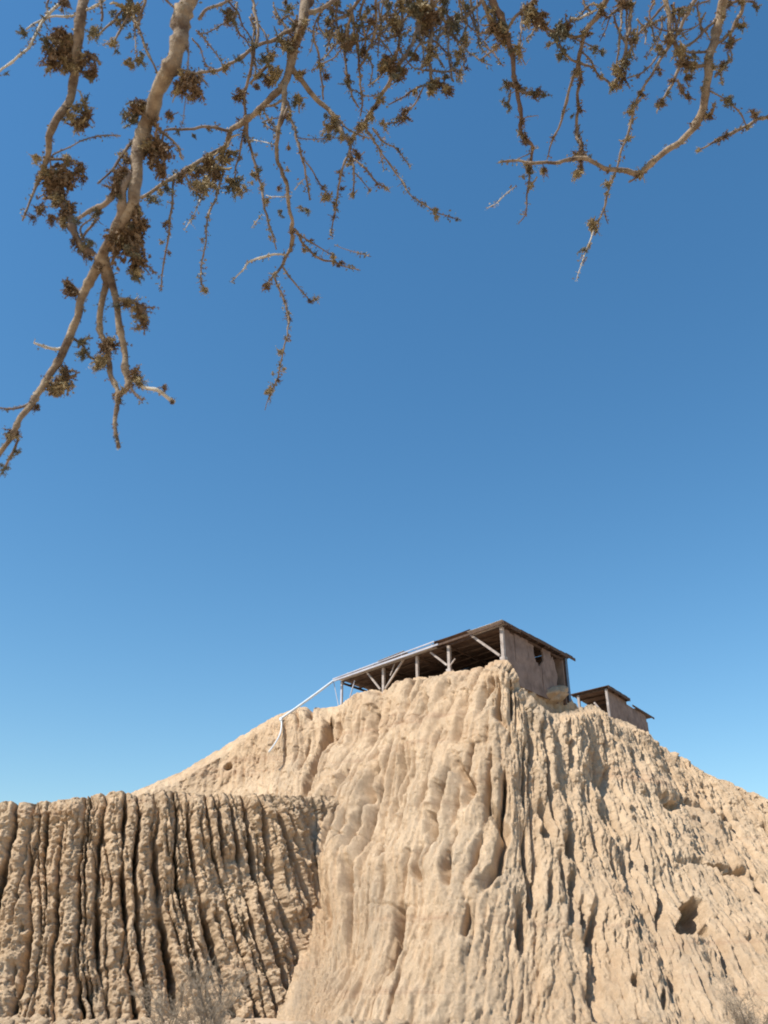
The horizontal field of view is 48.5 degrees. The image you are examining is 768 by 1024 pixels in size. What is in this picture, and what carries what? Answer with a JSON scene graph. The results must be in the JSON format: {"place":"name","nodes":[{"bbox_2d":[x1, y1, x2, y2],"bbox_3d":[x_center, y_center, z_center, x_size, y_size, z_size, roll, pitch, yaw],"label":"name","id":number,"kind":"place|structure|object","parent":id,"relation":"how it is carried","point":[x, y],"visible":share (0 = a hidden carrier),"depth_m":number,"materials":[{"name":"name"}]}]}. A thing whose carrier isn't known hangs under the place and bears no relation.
{"place":"outdoors","nodes":[
{"label":"outdoors","id":0,"kind":"place"},
{"bbox_2d":[0,790,338,1021],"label":"cliff","id":1,"kind":"structure","parent":0,"point":[99,892],"depth_m":36.64,"materials":[{"name":"beige stone"}]},
{"bbox_2d":[50,1017,314,1023],"bbox_3d":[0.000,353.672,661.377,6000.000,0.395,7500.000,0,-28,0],"label":"ground","id":2,"kind":"structure","parent":0,"point":[267,1020],"depth_m":32.82,"materials":[{"name":"beige soil"}]},
{"bbox_2d":[122,968,212,1023],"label":"dry bush","id":3,"kind":"object","parent":2,"relation":"on","point":[161,1018],"visible":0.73,"depth_m":20.27,"materials":[{"name":"plant"}]},
{"bbox_2d":[126,946,260,1023],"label":"dry bush","id":4,"kind":"object","parent":2,"relation":"on","point":[200,1014],"visible":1,"depth_m":19.61,"materials":[{"name":"plant"}]},
{"bbox_2d":[0,1013,759,1023],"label":"rubble","id":5,"kind":"object","parent":2,"relation":"on","point":[37,1018],"visible":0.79,"depth_m":29.03,"materials":[{"name":"beige stone"}]},
{"bbox_2d":[0,0,767,477],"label":"tree","id":6,"kind":"object","parent":2,"relation":"on","point":[62,52],"visible":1,"depth_m":2.33,"materials":[{"name":"brown plant"}]},
{"bbox_2d":[714,974,767,1023],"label":"dry bush","id":7,"kind":"object","parent":2,"relation":"on","point":[739,1019],"visible":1,"depth_m":19.74,"materials":[{"name":"beige plant"}]},
{"bbox_2d":[0,0,767,804],"label":"sky","id":8,"kind":"structure","parent":0,"point":[464,431],"materials":[{"name":"blue"}]},
{"bbox_2d":[131,660,767,1023],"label":"hill","id":9,"kind":"structure","parent":0,"point":[494,841],"depth_m":39.36,"materials":[{"name":"beige stone"}]},
{"bbox_2d":[333,620,575,704],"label":"shelter","id":10,"kind":"object","parent":9,"relation":"on","point":[520,650],"visible":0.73,"depth_m":55.11,"materials":[{"name":"brown wood"}]},
{"bbox_2d":[268,680,338,752],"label":"drain pipe","id":11,"kind":"object","parent":10,"relation":"attached to","point":[304,702],"visible":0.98,"depth_m":59.02,"materials":[{"name":"white plastic"}]},
{"bbox_2d":[571,685,653,731],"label":"shelter","id":12,"kind":"object","parent":9,"relation":"on","point":[610,700],"visible":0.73,"depth_m":64.50,"materials":[{"name":"brown wood"}]},
{"bbox_2d":[520,685,578,712],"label":"bank","id":13,"kind":"structure","parent":0,"point":[557,693],"depth_m":53.29,"materials":[{"name":"beige stone"}]}
]}

